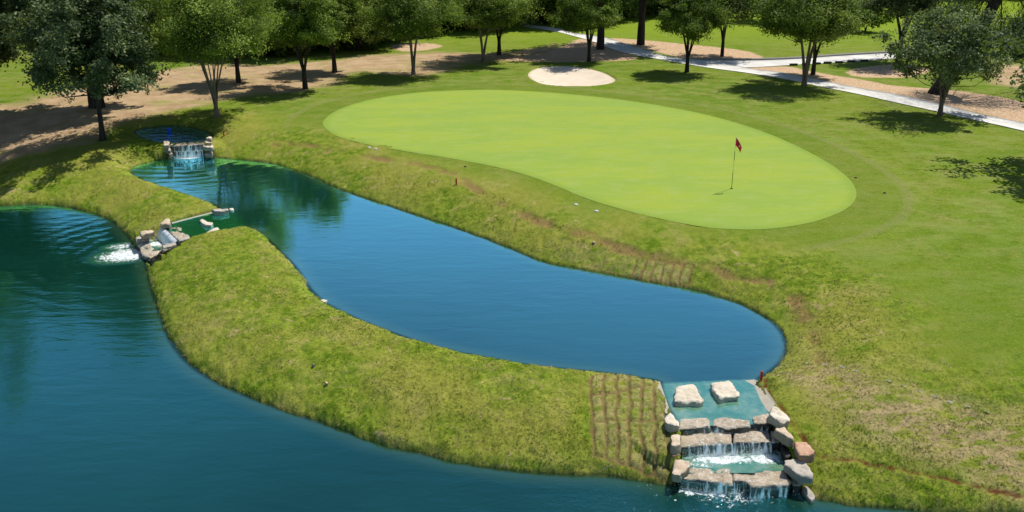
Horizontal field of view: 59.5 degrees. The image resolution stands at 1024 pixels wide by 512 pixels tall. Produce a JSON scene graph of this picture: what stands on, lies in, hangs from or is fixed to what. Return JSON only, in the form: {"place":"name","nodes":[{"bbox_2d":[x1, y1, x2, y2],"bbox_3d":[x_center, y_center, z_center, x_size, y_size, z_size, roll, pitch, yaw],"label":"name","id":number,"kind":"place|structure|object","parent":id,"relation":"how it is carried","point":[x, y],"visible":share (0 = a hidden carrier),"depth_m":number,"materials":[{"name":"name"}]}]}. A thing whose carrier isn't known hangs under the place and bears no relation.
{"place":"outdoors","nodes":[
{"label":"outdoors","id":0,"kind":"place"},
{"bbox_2d":[136,126,211,142],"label":"top pool","id":1,"kind":"structure","parent":0,"point":[179,134],"depth_m":50.18,"materials":[{"name":"blue liquid"}]},
{"bbox_2d":[131,156,784,425],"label":"pond","id":2,"kind":"structure","parent":0,"point":[402,273],"depth_m":30.27,"materials":[{"name":"blue liquid"}]},
{"bbox_2d":[174,150,202,157],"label":"waterfall","id":3,"kind":"structure","parent":2,"relation":"on","point":[191,154],"depth_m":47.78,"materials":[{"name":"white liquid"}]},
{"bbox_2d":[178,144,200,151],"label":"waterfall","id":4,"kind":"structure","parent":3,"relation":"on","point":[188,150],"depth_m":47.70,"materials":[{"name":"white liquid"}]},
{"bbox_2d":[200,219,212,226],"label":"rock","id":5,"kind":"object","parent":2,"relation":"in","point":[204,223],"visible":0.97,"depth_m":37.04,"materials":[{"name":"stone"}]},
{"bbox_2d":[211,209,228,215],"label":"rock","id":6,"kind":"object","parent":2,"relation":"in","point":[215,212],"visible":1,"depth_m":38.44,"materials":[{"name":"grey stone"}]},
{"bbox_2d":[674,384,703,406],"bbox_3d":[4.622,3.714,23.697,0.807,0.337,0.987,0,21,0],"label":"boulder","id":7,"kind":"object","parent":2,"relation":"in","point":[687,395],"visible":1,"depth_m":23.40,"materials":[{"name":"stone"}]},
{"bbox_2d":[710,381,739,403],"bbox_3d":[5.669,3.661,23.851,0.698,0.311,0.984,0,21,0],"label":"boulder","id":8,"kind":"object","parent":2,"relation":"in","point":[724,392],"visible":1,"depth_m":23.72,"materials":[{"name":"stone"}]},
{"bbox_2d":[0,205,916,511],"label":"pond","id":9,"kind":"structure","parent":0,"point":[112,399],"depth_m":23.06,"materials":[{"name":"blue liquid"}]},
{"bbox_2d":[128,157,798,499],"bbox_3d":[-7.589,0.583,32.879,8.995,0.913,39.609,-16,26,-36],"label":"spray","id":10,"kind":"object","parent":9,"relation":"on","point":[681,451],"visible":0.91,"depth_m":21.77,"materials":[{"name":"white liquid"}]},
{"bbox_2d":[687,482,786,498],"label":"waterfall","id":11,"kind":"structure","parent":9,"relation":"on","point":[720,488],"depth_m":20.82,"materials":[{"name":"white liquid"}]},
{"bbox_2d":[0,0,1023,511],"bbox_3d":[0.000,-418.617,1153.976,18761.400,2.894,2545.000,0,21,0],"label":"ground","id":12,"kind":"structure","parent":0,"point":[936,228],"depth_m":33.07,"materials":[{"name":"green plant"}]},
{"bbox_2d":[0,0,25,71],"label":"oak tree","id":13,"kind":"object","parent":12,"relation":"on","point":[6,55],"visible":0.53,"depth_m":55.53,"materials":[{"name":"green plant"}]},
{"bbox_2d":[0,0,175,141],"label":"oak tree","id":14,"kind":"object","parent":12,"relation":"on","point":[109,37],"visible":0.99,"depth_m":45.31,"materials":[{"name":"green plant"}]},
{"bbox_2d":[0,0,175,108],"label":"oak tree","id":15,"kind":"object","parent":12,"relation":"on","point":[92,102],"visible":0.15,"depth_m":52.12,"materials":[{"name":"green plant"}]},
{"bbox_2d":[135,236,149,245],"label":"rock","id":16,"kind":"object","parent":12,"relation":"on","point":[139,240],"visible":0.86,"depth_m":36.31,"materials":[{"name":"grey stone"}]},
{"bbox_2d":[140,230,154,238],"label":"rock","id":17,"kind":"object","parent":12,"relation":"on","point":[145,234],"visible":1,"depth_m":36.10,"materials":[{"name":"stone"}]},
{"bbox_2d":[137,240,163,265],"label":"wet slab","id":18,"kind":"structure","parent":12,"relation":"on","point":[149,258],"depth_m":35.44,"materials":[{"name":"stone"}]},
{"bbox_2d":[144,240,161,250],"bbox_3d":[-14.460,-0.431,36.098,0.694,0.001,1.323,-17,26,-38],"label":"foaming film","id":19,"kind":"object","parent":18,"relation":"on","point":[154,243],"visible":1,"depth_m":36.19,"materials":[{"name":"white liquid"}]},
{"bbox_2d":[157,227,176,251],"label":"waterfall","id":20,"kind":"structure","parent":18,"relation":"on","point":[165,239],"depth_m":36.23,"materials":[{"name":"white liquid"}]},
{"bbox_2d":[136,4,171,54],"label":"background tree","id":21,"kind":"object","parent":12,"relation":"on","point":[152,38],"visible":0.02,"depth_m":75.09,"materials":[{"name":"green plant"}]},
{"bbox_2d":[160,219,171,228],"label":"rock","id":22,"kind":"object","parent":12,"relation":"on","point":[165,223],"visible":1,"depth_m":36.63,"materials":[{"name":"stone"}]},
{"bbox_2d":[162,242,176,252],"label":"rock","id":23,"kind":"object","parent":12,"relation":"on","point":[167,247],"visible":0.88,"depth_m":34.86,"materials":[{"name":"grey stone"}]},
{"bbox_2d":[164,227,181,236],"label":"wet slab","id":24,"kind":"structure","parent":12,"relation":"on","point":[179,228],"depth_m":36.64,"materials":[{"name":"stone"}]},
{"bbox_2d":[170,143,187,152],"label":"wet slab","id":25,"kind":"structure","parent":12,"relation":"on","point":[177,147],"depth_m":47.76,"materials":[{"name":"stone"}]},
{"bbox_2d":[171,232,188,245],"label":"wet slab","id":26,"kind":"structure","parent":12,"relation":"on","point":[175,235],"depth_m":35.91,"materials":[{"name":"stone"}]},
{"bbox_2d":[173,151,187,156],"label":"wet slab","id":27,"kind":"structure","parent":12,"relation":"on","point":[174,154],"depth_m":47.83,"materials":[{"name":"stone"}]},
{"bbox_2d":[177,236,189,245],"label":"rock","id":28,"kind":"object","parent":12,"relation":"on","point":[182,240],"visible":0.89,"depth_m":35.16,"materials":[{"name":"grey stone"}]},
{"bbox_2d":[172,212,211,223],"bbox_3d":[-13.589,-1.484,38.093,0.110,0.320,1.899,16,26,37],"label":"concrete edge","id":29,"kind":"object","parent":12,"relation":"on","point":[191,217],"visible":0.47,"depth_m":38.05,"materials":[{"name":"grey concrete"}]},
{"bbox_2d":[187,142,203,150],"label":"wet slab","id":30,"kind":"structure","parent":12,"relation":"on","point":[193,145],"depth_m":48.02,"materials":[{"name":"stone"}]},
{"bbox_2d":[188,150,203,155],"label":"wet slab","id":31,"kind":"structure","parent":12,"relation":"on","point":[196,153],"depth_m":47.97,"materials":[{"name":"stone"}]},
{"bbox_2d":[114,0,288,117],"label":"crape myrtle","id":32,"kind":"object","parent":12,"relation":"on","point":[201,30],"visible":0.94,"depth_m":49.35,"materials":[{"name":"green plant"}]},
{"bbox_2d":[204,151,212,157],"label":"rock","id":33,"kind":"object","parent":12,"relation":"on","point":[209,154],"visible":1,"depth_m":47.41,"materials":[{"name":"grey stone"}]},
{"bbox_2d":[203,145,214,150],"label":"rock","id":34,"kind":"object","parent":33,"relation":"on","point":[208,148],"visible":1,"depth_m":47.20,"materials":[{"name":"stone"}]},
{"bbox_2d":[205,140,211,145],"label":"rock","id":35,"kind":"object","parent":34,"relation":"on","point":[208,143],"visible":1,"depth_m":47.39,"materials":[{"name":"stone"}]},
{"bbox_2d":[213,0,273,82],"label":"crape myrtle","id":36,"kind":"object","parent":12,"relation":"on","point":[237,70],"visible":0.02,"depth_m":62.81,"materials":[{"name":"green plant"}]},
{"bbox_2d":[241,3,281,56],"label":"background tree","id":37,"kind":"object","parent":12,"relation":"on","point":[260,48],"visible":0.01,"depth_m":74.97,"materials":[{"name":"green plant"}]},
{"bbox_2d":[260,0,314,56],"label":"background tree","id":38,"kind":"object","parent":12,"relation":"on","point":[279,51],"visible":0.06,"depth_m":74.85,"materials":[{"name":"green plant"}]},
{"bbox_2d":[257,0,353,88],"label":"crape myrtle","id":39,"kind":"object","parent":12,"relation":"on","point":[310,24],"visible":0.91,"depth_m":58.41,"materials":[{"name":"green plant"}]},
{"bbox_2d":[299,0,376,72],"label":"crape myrtle","id":40,"kind":"object","parent":12,"relation":"on","point":[346,8],"visible":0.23,"depth_m":65.91,"materials":[{"name":"green plant"}]},
{"bbox_2d":[340,0,395,49],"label":"background tree","id":41,"kind":"object","parent":12,"relation":"on","point":[371,38],"visible":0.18,"depth_m":77.83,"materials":[{"name":"green plant"}]},
{"bbox_2d":[347,4,435,42],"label":"background tree","id":42,"kind":"object","parent":12,"relation":"on","point":[379,41],"visible":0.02,"depth_m":83.79,"materials":[{"name":"green plant"}]},
{"bbox_2d":[346,0,467,74],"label":"crape myrtle","id":43,"kind":"object","parent":12,"relation":"on","point":[406,19],"visible":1,"depth_m":63.36,"materials":[{"name":"green plant"}]},
{"bbox_2d":[437,18,466,26],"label":"background tree","id":44,"kind":"object","parent":12,"relation":"on","point":[448,23],"visible":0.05,"depth_m":96.72,"materials":[{"name":"green plant"}]},
{"bbox_2d":[436,0,545,62],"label":"crape myrtle","id":45,"kind":"object","parent":12,"relation":"on","point":[494,13],"visible":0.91,"depth_m":69.30,"materials":[{"name":"green plant"}]},
{"bbox_2d":[484,0,542,54],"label":"crape myrtle","id":46,"kind":"object","parent":12,"relation":"on","point":[517,24],"visible":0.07,"depth_m":75.24,"materials":[{"name":"green plant"}]},
{"bbox_2d":[523,0,550,25],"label":"background tree","id":47,"kind":"object","parent":12,"relation":"on","point":[532,19],"visible":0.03,"depth_m":97.25,"materials":[{"name":"green plant"}]},
{"bbox_2d":[525,0,563,23],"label":"background tree","id":48,"kind":"object","parent":12,"relation":"on","point":[542,18],"visible":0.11,"depth_m":99.27,"materials":[{"name":"green plant"}]},
{"bbox_2d":[528,66,614,85],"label":"sand bunker","id":49,"kind":"object","parent":12,"relation":"in","point":[565,76],"visible":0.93,"depth_m":66.55},
{"bbox_2d":[535,0,624,22],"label":"background tree","id":50,"kind":"object","parent":12,"relation":"on","point":[552,7],"visible":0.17,"depth_m":99.29,"materials":[{"name":"green plant"}]},
{"bbox_2d":[544,0,622,61],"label":"crape myrtle","id":51,"kind":"object","parent":12,"relation":"on","point":[586,15],"visible":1,"depth_m":70.81,"materials":[{"name":"green plant"}]},
{"bbox_2d":[323,90,855,229],"bbox_3d":[3.806,-6.545,48.159,32.145,0.126,18.604,18,27,40],"label":"putting green","id":52,"kind":"object","parent":12,"relation":"on","point":[665,163],"visible":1,"depth_m":44.53,"materials":[{"name":"green plant"}]},
{"bbox_2d":[730,138,741,188],"bbox_3d":[9.471,-3.925,37.819,0.333,2.240,0.122,3,21,8],"label":"flagstick","id":53,"kind":"object","parent":52,"relation":"on","point":[737,144],"visible":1,"depth_m":37.56,"materials":[{"name":"paint"}]},
{"bbox_2d":[554,0,635,13],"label":"background tree","id":54,"kind":"object","parent":12,"relation":"on","point":[627,3],"visible":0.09,"depth_m":100.38,"materials":[{"name":"green plant"}]},
{"bbox_2d":[596,0,604,49],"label":"oak tree","id":55,"kind":"object","parent":12,"relation":"on","point":[600,38],"visible":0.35,"depth_m":79.06,"materials":[{"name":"brown plant"}]},
{"bbox_2d":[619,0,660,18],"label":"background tree","id":56,"kind":"object","parent":12,"relation":"on","point":[627,12],"visible":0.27,"depth_m":105.44,"materials":[{"name":"green plant"}]},
{"bbox_2d":[636,0,647,44],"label":"oak tree","id":57,"kind":"object","parent":12,"relation":"on","point":[641,25],"visible":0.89,"depth_m":81.61,"materials":[{"name":"brown plant"}]},
{"bbox_2d":[638,0,669,13],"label":"background tree","id":58,"kind":"object","parent":12,"relation":"on","point":[654,8],"visible":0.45,"depth_m":110.28,"materials":[{"name":"green plant"}]},
{"bbox_2d":[658,381,670,414],"bbox_3d":[3.972,3.866,23.741,0.161,0.310,1.715,0,21,-1],"label":"concrete edge","id":59,"kind":"object","parent":12,"relation":"on","point":[661,389],"visible":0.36,"depth_m":23.79,"materials":[{"name":"beige concrete"}]},
{"bbox_2d":[664,413,679,432],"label":"rock","id":60,"kind":"object","parent":12,"relation":"on","point":[671,424],"visible":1,"depth_m":22.09,"materials":[{"name":"stone"}]},
{"bbox_2d":[670,434,680,454],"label":"rock","id":61,"kind":"object","parent":12,"relation":"on","point":[675,443],"visible":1,"depth_m":21.47,"materials":[{"name":"stone"}]},
{"bbox_2d":[672,459,690,482],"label":"rock","id":62,"kind":"object","parent":12,"relation":"on","point":[680,469],"visible":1,"depth_m":21.01,"materials":[{"name":"stone"}]},
{"bbox_2d":[679,418,710,434],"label":"step stone","id":63,"kind":"object","parent":12,"relation":"on","point":[694,425],"visible":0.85,"depth_m":22.36,"materials":[{"name":"stone"}]},
{"bbox_2d":[654,0,743,72],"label":"crape myrtle","id":64,"kind":"object","parent":12,"relation":"on","point":[689,17],"visible":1,"depth_m":64.86,"materials":[{"name":"green plant"}]},
{"bbox_2d":[680,430,731,459],"bbox_3d":[4.816,4.821,22.284,1.482,0.778,0.820,0,21,0],"label":"step stone","id":65,"kind":"object","parent":12,"relation":"on","point":[692,443],"visible":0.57,"depth_m":21.99,"materials":[{"name":"stone"}]},
{"bbox_2d":[680,467,732,492],"bbox_3d":[4.608,5.370,21.188,1.333,0.517,0.646,0,21,0],"label":"step stone","id":66,"kind":"object","parent":12,"relation":"on","point":[699,478],"visible":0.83,"depth_m":21.01,"materials":[{"name":"stone"}]},
{"bbox_2d":[711,417,750,437],"bbox_3d":[5.510,4.317,22.546,1.067,0.359,0.508,0,21,0],"label":"step stone","id":67,"kind":"object","parent":12,"relation":"on","point":[728,425],"visible":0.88,"depth_m":22.40,"materials":[{"name":"stone"}]},
{"bbox_2d":[695,0,769,56],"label":"elm tree","id":68,"kind":"object","parent":12,"relation":"on","point":[739,6],"visible":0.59,"depth_m":73.48,"materials":[{"name":"green plant"}]},
{"bbox_2d":[732,429,770,451],"bbox_3d":[5.967,4.788,22.370,1.081,0.788,0.686,0,21,0],"label":"step stone","id":69,"kind":"object","parent":12,"relation":"on","point":[755,437],"visible":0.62,"depth_m":22.05,"materials":[{"name":"stone"}]},
{"bbox_2d":[745,380,776,412],"bbox_3d":[6.689,3.866,23.769,0.575,0.390,2.035,-5,21,-14],"label":"concrete apron","id":70,"kind":"object","parent":12,"relation":"on","point":[768,401],"visible":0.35,"depth_m":23.67,"materials":[{"name":"beige concrete"}]},
{"bbox_2d":[751,413,771,432],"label":"step stone","id":71,"kind":"object","parent":12,"relation":"on","point":[760,422],"visible":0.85,"depth_m":22.47,"materials":[{"name":"stone"}]},
{"bbox_2d":[732,470,791,496],"bbox_3d":[5.840,5.420,21.091,1.370,0.534,0.768,0,21,0],"label":"step stone","id":72,"kind":"object","parent":12,"relation":"on","point":[756,483],"visible":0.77,"depth_m":20.88,"materials":[{"name":"stone"}]},
{"bbox_2d":[770,431,781,451],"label":"step stone","id":73,"kind":"object","parent":12,"relation":"on","point":[775,443],"visible":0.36,"depth_m":22.02,"materials":[{"name":"stone"}]},
{"bbox_2d":[768,406,789,428],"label":"rock","id":74,"kind":"object","parent":12,"relation":"on","point":[778,417],"visible":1,"depth_m":22.22,"materials":[{"name":"stone"}]},
{"bbox_2d":[773,425,793,446],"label":"rock","id":75,"kind":"object","parent":12,"relation":"on","point":[783,435],"visible":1,"depth_m":21.73,"materials":[{"name":"stone"}]},
{"bbox_2d":[779,444,791,463],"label":"rock","id":76,"kind":"object","parent":12,"relation":"on","point":[786,454],"visible":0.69,"depth_m":21.66,"materials":[{"name":"black stone"}]},
{"bbox_2d":[789,477,801,493],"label":"step stone","id":77,"kind":"object","parent":12,"relation":"on","point":[796,487],"visible":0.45,"depth_m":20.88,"materials":[{"name":"stone"}]},
{"bbox_2d":[783,459,812,484],"bbox_3d":[6.689,5.046,20.966,0.593,0.295,0.781,0,21,0],"label":"rock","id":78,"kind":"object","parent":12,"relation":"on","point":[800,473],"visible":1,"depth_m":20.86,"materials":[{"name":"grey stone"}]},
{"bbox_2d":[793,442,814,462],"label":"rock","id":79,"kind":"object","parent":12,"relation":"on","point":[804,451],"visible":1,"depth_m":21.20,"materials":[{"name":"stone"}]},
{"bbox_2d":[801,486,814,503],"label":"rock","id":80,"kind":"object","parent":12,"relation":"on","point":[807,493],"visible":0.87,"depth_m":20.68,"materials":[{"name":"grey stone"}]},
{"bbox_2d":[742,0,876,85],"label":"crape myrtle","id":81,"kind":"object","parent":12,"relation":"on","point":[803,19],"visible":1,"depth_m":59.12,"materials":[{"name":"green plant"}]},
{"bbox_2d":[795,0,863,74],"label":"crape myrtle","id":82,"kind":"object","parent":12,"relation":"on","point":[815,55],"visible":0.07,"depth_m":65.61,"materials":[{"name":"green plant"}]},
{"bbox_2d":[842,0,894,31],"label":"tree","id":83,"kind":"object","parent":12,"relation":"on","point":[881,19],"visible":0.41,"depth_m":90.74,"materials":[{"name":"green plant"}]},
{"bbox_2d":[855,0,949,60],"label":"oak tree","id":84,"kind":"object","parent":12,"relation":"on","point":[897,9],"visible":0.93,"depth_m":69.50,"materials":[{"name":"green plant"}]},
{"bbox_2d":[869,0,1018,115],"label":"crape myrtle","id":85,"kind":"object","parent":12,"relation":"on","point":[938,45],"visible":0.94,"depth_m":50.23,"materials":[{"name":"green plant"}]},
{"bbox_2d":[928,0,1023,94],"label":"leaning tree","id":86,"kind":"object","parent":12,"relation":"on","point":[991,5],"visible":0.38,"depth_m":57.52,"materials":[{"name":"green plant"}]},
{"bbox_2d":[976,22,1023,107],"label":"crape myrtle","id":87,"kind":"object","parent":12,"relation":"on","point":[1011,45],"visible":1,"depth_m":41.46,"materials":[{"name":"green plant"}]},
{"bbox_2d":[991,13,1023,56],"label":"shrub","id":88,"kind":"object","parent":12,"relation":"on","point":[1013,27],"visible":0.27,"depth_m":74.37,"materials":[{"name":"green plant"}]},
{"bbox_2d":[681,451,783,472],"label":"step pool","id":89,"kind":"structure","parent":0,"point":[742,464],"depth_m":21.61,"materials":[{"name":"white liquid"}]},
{"bbox_2d":[689,442,771,457],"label":"waterfall","id":90,"kind":"structure","parent":89,"relation":"on","point":[718,452],"depth_m":21.87,"materials":[{"name":"white liquid"}]},
{"bbox_2d":[522,25,1023,130],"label":"cart path","id":91,"kind":"structure","parent":0,"point":[609,43],"depth_m":63.30,"materials":[{"name":"concrete"}]},
{"bbox_2d":[720,51,927,67],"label":"side path","id":92,"kind":"structure","parent":0,"point":[773,63],"depth_m":72.97,"materials":[{"name":"concrete"}]},
{"bbox_2d":[704,51,888,60],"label":"path kerb","id":93,"kind":"structure","parent":92,"relation":"on","point":[781,58],"depth_m":73.74,"materials":[{"name":"concrete"}]},
{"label":"rock","id":94,"kind":"object","parent":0,"visible":0},
{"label":"rock","id":95,"kind":"object","parent":94,"relation":"on","visible":0},
{"bbox_2d":[164,148,170,153],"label":"rock","id":96,"kind":"object","parent":95,"relation":"on","point":[168,151],"visible":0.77,"depth_m":46.77,"materials":[{"name":"grey stone"}]},
{"bbox_2d":[163,141,169,148],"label":"rock","id":97,"kind":"object","parent":96,"relation":"on","point":[166,144],"visible":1,"depth_m":46.60,"materials":[{"name":"stone"}]}
]}

